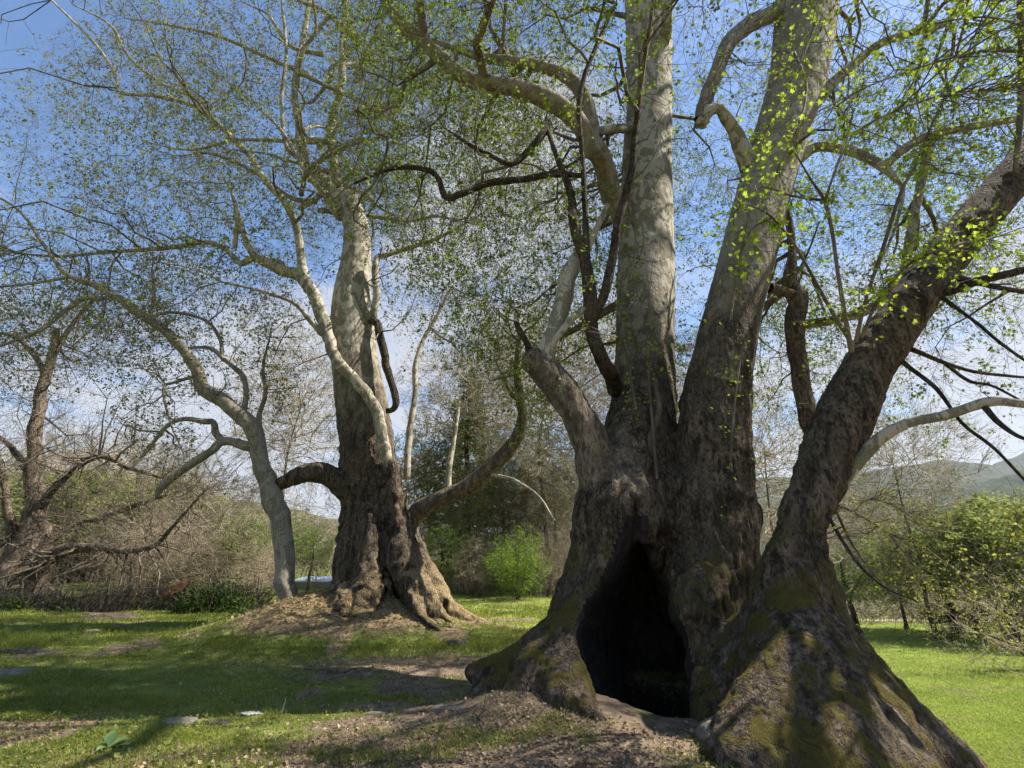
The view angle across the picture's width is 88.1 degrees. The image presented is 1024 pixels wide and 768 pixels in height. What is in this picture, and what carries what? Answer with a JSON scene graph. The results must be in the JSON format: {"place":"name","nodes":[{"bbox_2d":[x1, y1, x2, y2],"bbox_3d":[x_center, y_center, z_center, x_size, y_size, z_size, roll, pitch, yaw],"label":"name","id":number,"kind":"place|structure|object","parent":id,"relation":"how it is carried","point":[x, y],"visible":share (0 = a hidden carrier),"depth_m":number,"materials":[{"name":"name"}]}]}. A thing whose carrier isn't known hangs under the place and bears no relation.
{"place":"outdoors","nodes":[
{"label":"outdoors","id":0,"kind":"place"},
{"bbox_2d":[7,469,500,568],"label":"hillside","id":1,"kind":"structure","parent":0,"point":[327,522],"depth_m":218.08,"materials":[{"name":"green plant"}]},
{"bbox_2d":[0,582,721,767],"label":"short grass","id":2,"kind":"structure","parent":0,"point":[57,638],"depth_m":8.61,"materials":[{"name":"green plant"}]},
{"bbox_2d":[0,569,1023,767],"bbox_3d":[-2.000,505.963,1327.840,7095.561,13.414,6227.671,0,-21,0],"label":"ground","id":3,"kind":"structure","parent":0,"point":[652,700],"depth_m":8.56,"materials":[{"name":"green plant"}]},
{"bbox_2d":[0,668,32,674],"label":"stone","id":4,"kind":"object","parent":3,"relation":"on","point":[16,671],"visible":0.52,"depth_m":9.26,"materials":[{"name":"grey stone"}]},
{"bbox_2d":[0,647,44,653],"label":"stone","id":5,"kind":"object","parent":3,"relation":"on","point":[30,650],"visible":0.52,"depth_m":11.30,"materials":[{"name":"grey stone"}]},
{"bbox_2d":[0,590,102,613],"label":"ivy clump","id":6,"kind":"object","parent":3,"relation":"on","point":[12,603],"visible":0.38,"depth_m":18.87,"materials":[{"name":"green plant"}]},
{"bbox_2d":[1,418,103,485],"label":"bare tree","id":7,"kind":"object","parent":3,"relation":"on","point":[7,451],"visible":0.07,"depth_m":44.44,"materials":[{"name":"brown plant"}]},
{"bbox_2d":[0,454,132,545],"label":"willow tree","id":8,"kind":"object","parent":3,"relation":"on","point":[14,493],"visible":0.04,"depth_m":36.87,"materials":[{"name":"green plant"}]},
{"bbox_2d":[2,433,139,485],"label":"bare tree","id":9,"kind":"object","parent":3,"relation":"on","point":[71,455],"visible":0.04,"depth_m":50.07,"materials":[{"name":"brown plant"}]},
{"bbox_2d":[0,456,185,582],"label":"bush","id":10,"kind":"object","parent":3,"relation":"on","point":[83,555],"visible":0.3,"depth_m":34.64,"materials":[{"name":"brown plant"}]},
{"bbox_2d":[8,422,199,582],"bbox_3d":[-28.334,7.969,37.536,10.739,12.300,10.744,8,-22,-19],"label":"bare tree","id":11,"kind":"object","parent":3,"relation":"on","point":[115,467],"visible":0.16,"depth_m":36.78,"materials":[{"name":"brown plant"}]},
{"bbox_2d":[96,730,132,750],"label":"leafy weed","id":12,"kind":"object","parent":3,"relation":"on","point":[110,737],"visible":0.99,"depth_m":5.80,"materials":[{"name":"green plant"}]},
{"bbox_2d":[89,525,189,599],"bbox_3d":[-16.980,7.969,23.585,4.115,3.638,4.346,-9,-23,23],"label":"bare shrub","id":13,"kind":"object","parent":3,"relation":"on","point":[133,570],"visible":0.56,"depth_m":23.44,"materials":[{"name":"brown plant"}]},
{"bbox_2d":[0,577,297,612],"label":"brush fence","id":14,"kind":"object","parent":3,"relation":"on","point":[106,606],"visible":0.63,"depth_m":19.14,"materials":[{"name":"brown plant"}]},
{"bbox_2d":[157,578,191,599],"bbox_3d":[-12.328,7.492,19.354,1.065,0.745,0.181,0,-21,0],"label":"rusty sheet","id":15,"kind":"object","parent":14,"relation":"on","point":[178,587],"visible":0.78,"depth_m":19.36,"materials":[{"name":"brown metal"}]},
{"bbox_2d":[0,231,309,607],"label":"old willow","id":16,"kind":"object","parent":3,"relation":"on","point":[31,554],"visible":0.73,"depth_m":23.85,"materials":[{"name":"brown plant"}]},
{"bbox_2d":[84,465,251,537],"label":"willow tree","id":17,"kind":"object","parent":3,"relation":"on","point":[192,498],"depth_m":44.55,"materials":[{"name":"green plant"}]},
{"bbox_2d":[0,197,336,600],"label":"slender plane tree","id":18,"kind":"object","parent":3,"relation":"on","point":[275,508],"visible":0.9,"depth_m":16.58,"materials":[{"name":"grey plant"}]},
{"bbox_2d":[144,574,207,608],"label":"ivy clump","id":19,"kind":"object","parent":3,"relation":"on","point":[190,586],"visible":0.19,"depth_m":20.05,"materials":[{"name":"green plant"}]},
{"bbox_2d":[122,433,231,534],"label":"bare tree","id":20,"kind":"object","parent":3,"relation":"on","point":[177,479],"visible":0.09,"depth_m":41.20,"materials":[{"name":"brown plant"}]},
{"bbox_2d":[127,512,231,586],"bbox_3d":[-16.261,8.383,25.778,5.161,4.320,4.886,6,-22,-14],"label":"bare shrub","id":21,"kind":"object","parent":3,"relation":"on","point":[202,539],"visible":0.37,"depth_m":25.22,"materials":[{"name":"brown plant"}]},
{"bbox_2d":[162,716,197,726],"bbox_3d":[-4.160,4.239,6.623,0.418,0.100,0.310,0,-21,0],"label":"stone","id":22,"kind":"object","parent":3,"relation":"on","point":[186,719],"visible":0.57,"depth_m":6.56,"materials":[{"name":"grey stone"}]},
{"bbox_2d":[131,439,264,536],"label":"bare tree","id":23,"kind":"object","parent":3,"relation":"on","point":[203,481],"visible":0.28,"depth_m":35.26,"materials":[{"name":"brown plant"}]},
{"bbox_2d":[0,443,419,597],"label":"brown thicket","id":24,"kind":"object","parent":3,"relation":"on","point":[84,574],"visible":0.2,"depth_m":27.09,"materials":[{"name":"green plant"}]},
{"bbox_2d":[192,719,231,725],"bbox_3d":[-3.778,4.249,6.623,0.462,0.074,0.291,0,-21,0],"label":"stone","id":25,"kind":"object","parent":3,"relation":"on","point":[212,722],"visible":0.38,"depth_m":6.58,"materials":[{"name":"grey stone"}]},
{"bbox_2d":[162,572,262,616],"bbox_3d":[-10.669,7.634,18.860,3.485,1.772,2.736,0,-21,0],"label":"ivy clump","id":26,"kind":"object","parent":3,"relation":"on","point":[190,601],"visible":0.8,"depth_m":18.80,"materials":[{"name":"green plant"}]},
{"bbox_2d":[170,530,257,590],"bbox_3d":[-13.901,8.498,24.811,3.858,3.410,4.074,13,-25,-31],"label":"bare shrub","id":27,"kind":"object","parent":3,"relation":"on","point":[200,570],"visible":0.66,"depth_m":24.33,"materials":[{"name":"brown plant"}]},
{"bbox_2d":[190,502,273,586],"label":"green tree","id":28,"kind":"object","parent":3,"relation":"on","point":[258,528],"visible":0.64,"depth_m":25.50,"materials":[{"name":"green plant"}]},
{"bbox_2d":[222,722,262,726],"bbox_3d":[-3.318,4.195,6.517,0.475,0.055,0.048,2,-21,-6],"label":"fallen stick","id":29,"kind":"object","parent":3,"relation":"on","point":[223,725],"visible":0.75,"depth_m":6.50,"materials":[{"name":"wood"}]},
{"bbox_2d":[0,612,485,767],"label":"ground herbs","id":30,"kind":"object","parent":3,"relation":"on","point":[194,758],"visible":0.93,"depth_m":6.10,"materials":[{"name":"green plant"}]},
{"bbox_2d":[235,711,262,715],"bbox_3d":[-3.458,4.330,6.960,0.370,0.038,0.120,0,-21,0],"label":"bark flake","id":31,"kind":"object","parent":3,"relation":"on","point":[251,712],"visible":0.93,"depth_m":6.95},
{"bbox_2d":[220,535,302,599],"bbox_3d":[-10.915,8.292,23.703,3.343,2.956,3.531,-10,-23,23],"label":"bare shrub","id":32,"kind":"object","parent":3,"relation":"on","point":[259,574],"visible":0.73,"depth_m":23.43,"materials":[{"name":"brown plant"}]},
{"bbox_2d":[201,299,395,585],"bbox_3d":[-14.282,3.702,34.681,11.271,18.621,12.404,13,-25,-30],"label":"tall bare tree","id":33,"kind":"object","parent":3,"relation":"on","point":[301,434],"visible":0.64,"depth_m":34.37,"materials":[{"name":"grey plant"}]},
{"bbox_2d":[272,507,328,573],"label":"green tree","id":34,"kind":"object","parent":3,"relation":"on","point":[302,521],"visible":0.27,"depth_m":38.88,"materials":[{"name":"green plant"}]},
{"bbox_2d":[0,0,623,630],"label":"mounded plane tree","id":35,"kind":"object","parent":3,"relation":"on","point":[380,554],"visible":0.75,"depth_m":18.15,"materials":[{"name":"brown plant"}]},
{"bbox_2d":[295,576,331,586],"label":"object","id":36,"kind":"structure","parent":3,"relation":"on","point":[302,582],"depth_m":30.80,"materials":[{"name":"white"}]},
{"bbox_2d":[292,519,337,593],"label":"green tree","id":37,"kind":"object","parent":3,"relation":"on","point":[310,553],"visible":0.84,"depth_m":27.50,"materials":[{"name":"green plant"}]},
{"bbox_2d":[175,588,484,641],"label":"root mound litter","id":38,"kind":"object","parent":3,"relation":"on","point":[313,615],"visible":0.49,"depth_m":13.45,"materials":[{"name":"brown soil"}]},
{"bbox_2d":[303,655,369,673],"bbox_3d":[-3.115,4.932,9.162,1.172,0.337,0.829,-4,-21,10],"label":"fallen stick","id":39,"kind":"object","parent":3,"relation":"on","point":[331,671],"visible":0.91,"depth_m":9.19,"materials":[{"name":"brown wood"}]},
{"bbox_2d":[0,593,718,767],"bbox_3d":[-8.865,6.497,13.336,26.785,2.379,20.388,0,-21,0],"label":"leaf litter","id":40,"kind":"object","parent":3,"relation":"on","point":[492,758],"visible":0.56,"depth_m":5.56,"materials":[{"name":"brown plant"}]},
{"bbox_2d":[0,582,733,767],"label":"grass tufts","id":41,"kind":"object","parent":3,"relation":"on","point":[157,723],"visible":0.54,"depth_m":6.99,"materials":[{"name":"green plant"}]},
{"bbox_2d":[365,711,385,715],"bbox_3d":[-1.777,4.317,6.898,0.259,0.083,0.147,0,-21,0],"label":"stone","id":42,"kind":"object","parent":3,"relation":"on","point":[374,712],"visible":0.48,"depth_m":6.87,"materials":[{"name":"grey stone"}]},
{"bbox_2d":[393,420,441,544],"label":"leafy tree","id":43,"kind":"object","parent":3,"relation":"on","point":[397,460],"visible":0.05,"depth_m":43.89,"materials":[{"name":"green plant"}]},
{"bbox_2d":[400,436,472,557],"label":"leafy tree","id":44,"kind":"object","parent":3,"relation":"on","point":[428,463],"visible":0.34,"depth_m":33.29,"materials":[{"name":"green plant"}]},
{"bbox_2d":[433,705,465,713],"bbox_3d":[-0.769,4.047,6.570,0.442,0.102,0.217,0,-21,0],"label":"stone","id":45,"kind":"object","parent":3,"relation":"on","point":[437,709],"visible":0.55,"depth_m":6.51,"materials":[{"name":"grey stone"}]},
{"bbox_2d":[421,518,478,587],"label":"green tree","id":46,"kind":"object","parent":3,"relation":"on","point":[441,564],"visible":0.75,"depth_m":25.70,"materials":[{"name":"green plant"}]},
{"bbox_2d":[447,639,465,646],"bbox_3d":[-1.246,5.891,11.893,0.424,0.288,0.317,0,-21,0],"label":"stone","id":47,"kind":"object","parent":3,"relation":"on","point":[455,641],"visible":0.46,"depth_m":11.81,"materials":[{"name":"grey stone"}]},
{"bbox_2d":[400,378,515,580],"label":"leafy tree","id":48,"kind":"object","parent":3,"relation":"on","point":[432,437],"visible":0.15,"depth_m":40.21,"materials":[{"name":"green plant"}]},
{"bbox_2d":[393,308,556,538],"bbox_3d":[-2.131,3.549,37.620,12.597,20.812,13.863,-10,-23,23],"label":"tall bare tree","id":49,"kind":"object","parent":3,"relation":"on","point":[439,422],"visible":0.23,"depth_m":36.48,"materials":[{"name":"grey plant"}]},
{"bbox_2d":[443,531,509,597],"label":"bush","id":50,"kind":"object","parent":3,"relation":"on","point":[469,567],"visible":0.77,"depth_m":25.24,"materials":[{"name":"brown plant"}]},
{"bbox_2d":[468,693,485,732],"bbox_3d":[-0.391,3.723,5.977,0.208,0.316,0.564,0,-21,0],"label":"fallen stick","id":51,"kind":"object","parent":3,"relation":"on","point":[480,723],"visible":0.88,"depth_m":5.91,"materials":[{"name":"wood"}]},
{"bbox_2d":[437,439,519,592],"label":"leafy tree","id":52,"kind":"object","parent":3,"relation":"on","point":[474,510],"visible":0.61,"depth_m":28.15,"materials":[{"name":"green plant"}]},
{"bbox_2d":[408,369,550,588],"bbox_3d":[-2.437,5.671,33.396,10.335,14.283,10.892,-4,-21,11],"label":"evergreen tree","id":53,"kind":"object","parent":3,"relation":"on","point":[465,447],"visible":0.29,"depth_m":32.60,"materials":[{"name":"green plant"}]},
{"bbox_2d":[472,532,529,595],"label":"lime shrub","id":54,"kind":"object","parent":3,"relation":"on","point":[493,581],"visible":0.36,"depth_m":26.08,"materials":[{"name":"green plant"}]},
{"bbox_2d":[431,493,572,594],"bbox_3d":[4.515,11.607,39.234,20.468,11.472,35.766,-7,-22,19],"label":"grey thicket","id":55,"kind":"object","parent":3,"relation":"on","point":[455,586],"visible":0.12,"depth_m":28.33,"materials":[{"name":"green plant"}]},
{"bbox_2d":[461,443,548,590],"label":"leafy tree","id":56,"kind":"object","parent":3,"relation":"on","point":[513,518],"visible":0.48,"depth_m":29.98,"materials":[{"name":"green plant"}]},
{"bbox_2d":[444,421,573,552],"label":"bare tree","id":57,"kind":"object","parent":3,"relation":"on","point":[520,472],"visible":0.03,"depth_m":37.52,"materials":[{"name":"brown plant"}]},
{"bbox_2d":[481,522,557,600],"bbox_3d":[0.295,8.013,23.699,3.451,3.550,3.671,0,-21,1],"label":"lime shrub","id":58,"kind":"object","parent":3,"relation":"on","point":[511,578],"visible":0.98,"depth_m":23.27,"materials":[{"name":"green plant"}]},
{"bbox_2d":[444,281,615,592],"bbox_3d":[1.721,2.542,30.804,11.271,18.621,12.404,-13,-25,31],"label":"tall bare tree","id":59,"kind":"object","parent":3,"relation":"on","point":[540,469],"visible":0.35,"depth_m":30.09,"materials":[{"name":"grey plant"}]},
{"bbox_2d":[491,453,577,583],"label":"bare tree","id":60,"kind":"object","parent":3,"relation":"on","point":[555,527],"visible":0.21,"depth_m":32.98,"materials":[{"name":"brown plant"}]},
{"bbox_2d":[499,520,570,596],"bbox_3d":[1.803,8.441,25.448,4.617,3.865,4.372,-14,-25,33],"label":"bare shrub","id":61,"kind":"object","parent":3,"relation":"on","point":[550,567],"visible":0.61,"depth_m":25.45,"materials":[{"name":"brown plant"}]},
{"bbox_2d":[498,432,577,577],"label":"leafy tree","id":62,"kind":"object","parent":3,"relation":"on","point":[539,501],"visible":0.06,"depth_m":38.47,"materials":[{"name":"green plant"}]},
{"bbox_2d":[498,405,604,535],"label":"bare tree","id":63,"kind":"object","parent":3,"relation":"on","point":[570,477],"visible":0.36,"depth_m":29.44,"materials":[{"name":"brown plant"}]},
{"bbox_2d":[543,536,569,581],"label":"bare shrub","id":64,"kind":"object","parent":3,"relation":"on","point":[562,546],"visible":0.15,"depth_m":26.42,"materials":[{"name":"brown plant"}]},
{"bbox_2d":[540,463,577,550],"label":"bare tree","id":65,"kind":"object","parent":3,"relation":"on","point":[564,510],"visible":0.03,"depth_m":37.07,"materials":[{"name":"brown plant"}]},
{"bbox_2d":[542,294,697,520],"bbox_3d":[7.500,3.224,32.652,11.934,19.717,13.133,7,-22,-18],"label":"tall bare tree","id":66,"kind":"object","parent":3,"relation":"on","point":[600,378],"visible":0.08,"depth_m":32.44,"materials":[{"name":"grey plant"}]},
{"bbox_2d":[323,0,1023,767],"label":"hollow plane tree","id":67,"kind":"object","parent":3,"relation":"on","point":[769,652],"visible":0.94,"depth_m":8.83,"materials":[{"name":"brown plant"}]},
{"bbox_2d":[694,716,712,744],"bbox_3d":[2.207,3.688,5.457,0.549,0.518,0.529,0,-21,0],"label":"stone","id":68,"kind":"object","parent":3,"relation":"on","point":[702,730],"visible":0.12,"depth_m":5.47,"materials":[{"name":"grey stone"}]},
{"bbox_2d":[760,517,776,554],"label":"bare tree","id":69,"kind":"object","parent":3,"relation":"on","point":[766,536],"visible":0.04,"depth_m":76.91,"materials":[{"name":"brown plant"}]},
{"bbox_2d":[677,367,880,594],"bbox_3d":[14.201,6.427,29.882,10.944,16.431,9.945,-18,-27,39],"label":"tall bare tree","id":70,"kind":"object","parent":3,"relation":"on","point":[771,456],"visible":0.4,"depth_m":29.27,"materials":[{"name":"grey plant"}]},
{"bbox_2d":[761,516,855,567],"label":"bare tree","id":71,"kind":"object","parent":3,"relation":"on","point":[827,539],"visible":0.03,"depth_m":65.97,"materials":[{"name":"brown plant"}]},
{"bbox_2d":[837,566,874,622],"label":"slanting sapling","id":72,"kind":"object","parent":3,"relation":"on","point":[856,589],"visible":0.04,"depth_m":39.83,"materials":[{"name":"green plant"}]},
{"bbox_2d":[828,534,889,625],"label":"green tree","id":73,"kind":"object","parent":3,"relation":"on","point":[849,597],"visible":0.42,"depth_m":36.82,"materials":[{"name":"green plant"}]},
{"bbox_2d":[827,497,897,580],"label":"bare tree","id":74,"kind":"object","parent":3,"relation":"on","point":[864,523],"visible":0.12,"depth_m":71.69,"materials":[{"name":"brown plant"}]},
{"bbox_2d":[834,544,893,626],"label":"slanting sapling","id":75,"kind":"object","parent":3,"relation":"on","point":[855,613],"visible":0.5,"depth_m":37.14,"materials":[{"name":"green plant"}]},
{"bbox_2d":[828,487,918,558],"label":"bare tree","id":76,"kind":"object","parent":3,"relation":"on","point":[868,522],"visible":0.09,"depth_m":77.55,"materials":[{"name":"brown plant"}]},
{"bbox_2d":[857,546,934,629],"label":"green tree","id":77,"kind":"object","parent":3,"relation":"on","point":[903,617],"visible":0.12,"depth_m":42.16,"materials":[{"name":"green plant"}]},
{"bbox_2d":[843,487,952,592],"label":"bare tree","id":78,"kind":"object","parent":3,"relation":"on","point":[893,517],"visible":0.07,"depth_m":69.58,"materials":[{"name":"brown plant"}]},
{"bbox_2d":[828,377,1012,639],"bbox_3d":[27.694,8.086,37.203,11.271,18.621,12.404,2,-21,-4],"label":"tall bare tree","id":79,"kind":"object","parent":3,"relation":"on","point":[891,459],"visible":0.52,"depth_m":36.44,"materials":[{"name":"grey plant"}]},
{"bbox_2d":[832,543,1023,623],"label":"thicket","id":80,"kind":"object","parent":3,"relation":"on","point":[857,606],"visible":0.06,"depth_m":51.10,"materials":[{"name":"brown plant"}]},
{"bbox_2d":[834,519,1023,633],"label":"bush","id":81,"kind":"object","parent":3,"relation":"on","point":[912,595],"visible":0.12,"depth_m":39.00,"materials":[{"name":"green plant"}]},
{"bbox_2d":[894,488,968,530],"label":"bare tree","id":82,"kind":"object","parent":3,"relation":"on","point":[938,505],"visible":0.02,"depth_m":74.87,"materials":[{"name":"brown plant"}]},
{"bbox_2d":[853,484,1023,641],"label":"bush","id":83,"kind":"object","parent":3,"relation":"on","point":[960,523],"visible":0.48,"depth_m":33.71,"materials":[{"name":"green plant"}]},
{"bbox_2d":[858,617,1023,767],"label":"meadow grass","id":84,"kind":"structure","parent":3,"relation":"on","point":[995,739],"depth_m":17.04,"materials":[{"name":"green plant"}]},
{"bbox_2d":[916,591,976,638],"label":"dark shrub","id":85,"kind":"object","parent":3,"relation":"on","point":[949,617],"visible":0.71,"depth_m":34.47,"materials":[{"name":"green plant"}]},
{"bbox_2d":[887,549,1023,681],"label":"bush","id":86,"kind":"object","parent":3,"relation":"on","point":[1015,643],"visible":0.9,"depth_m":21.30,"materials":[{"name":"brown plant"}]},
{"bbox_2d":[925,488,1023,612],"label":"bush","id":87,"kind":"object","parent":3,"relation":"on","point":[996,521],"visible":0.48,"depth_m":31.55,"materials":[{"name":"green plant"}]},
{"bbox_2d":[959,594,1005,639],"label":"dark shrub","id":88,"kind":"object","parent":3,"relation":"on","point":[976,623],"visible":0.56,"depth_m":33.57,"materials":[{"name":"green plant"}]},
{"bbox_2d":[965,492,1001,515],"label":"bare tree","id":89,"kind":"object","parent":3,"relation":"on","point":[986,494],"visible":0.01,"depth_m":80.39,"materials":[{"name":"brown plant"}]},
{"bbox_2d":[993,590,1023,642],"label":"dark shrub","id":90,"kind":"object","parent":3,"relation":"on","point":[1017,614],"visible":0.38,"depth_m":30.75,"materials":[{"name":"green plant"}]},
{"bbox_2d":[0,0,1023,518],"label":"sky","id":91,"kind":"structure","parent":0,"point":[41,22],"materials":[{"name":"blue"}]},
{"bbox_2d":[419,452,1023,548],"bbox_3d":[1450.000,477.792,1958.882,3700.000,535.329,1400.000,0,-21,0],"label":"hill ridge","id":92,"kind":"structure","parent":0,"point":[1004,468],"depth_m":1742.55,"materials":[{"name":"green plant"}]},
{"bbox_2d":[497,470,1023,579],"bbox_3d":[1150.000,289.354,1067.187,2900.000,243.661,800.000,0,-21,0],"label":"hill slope","id":93,"kind":"structure","parent":0,"point":[995,483],"depth_m":938.36,"materials":[{"name":"green plant"}]},
{"bbox_2d":[859,619,990,621],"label":"path","id":94,"kind":"structure","parent":0,"point":[901,620],"depth_m":50.69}
]}

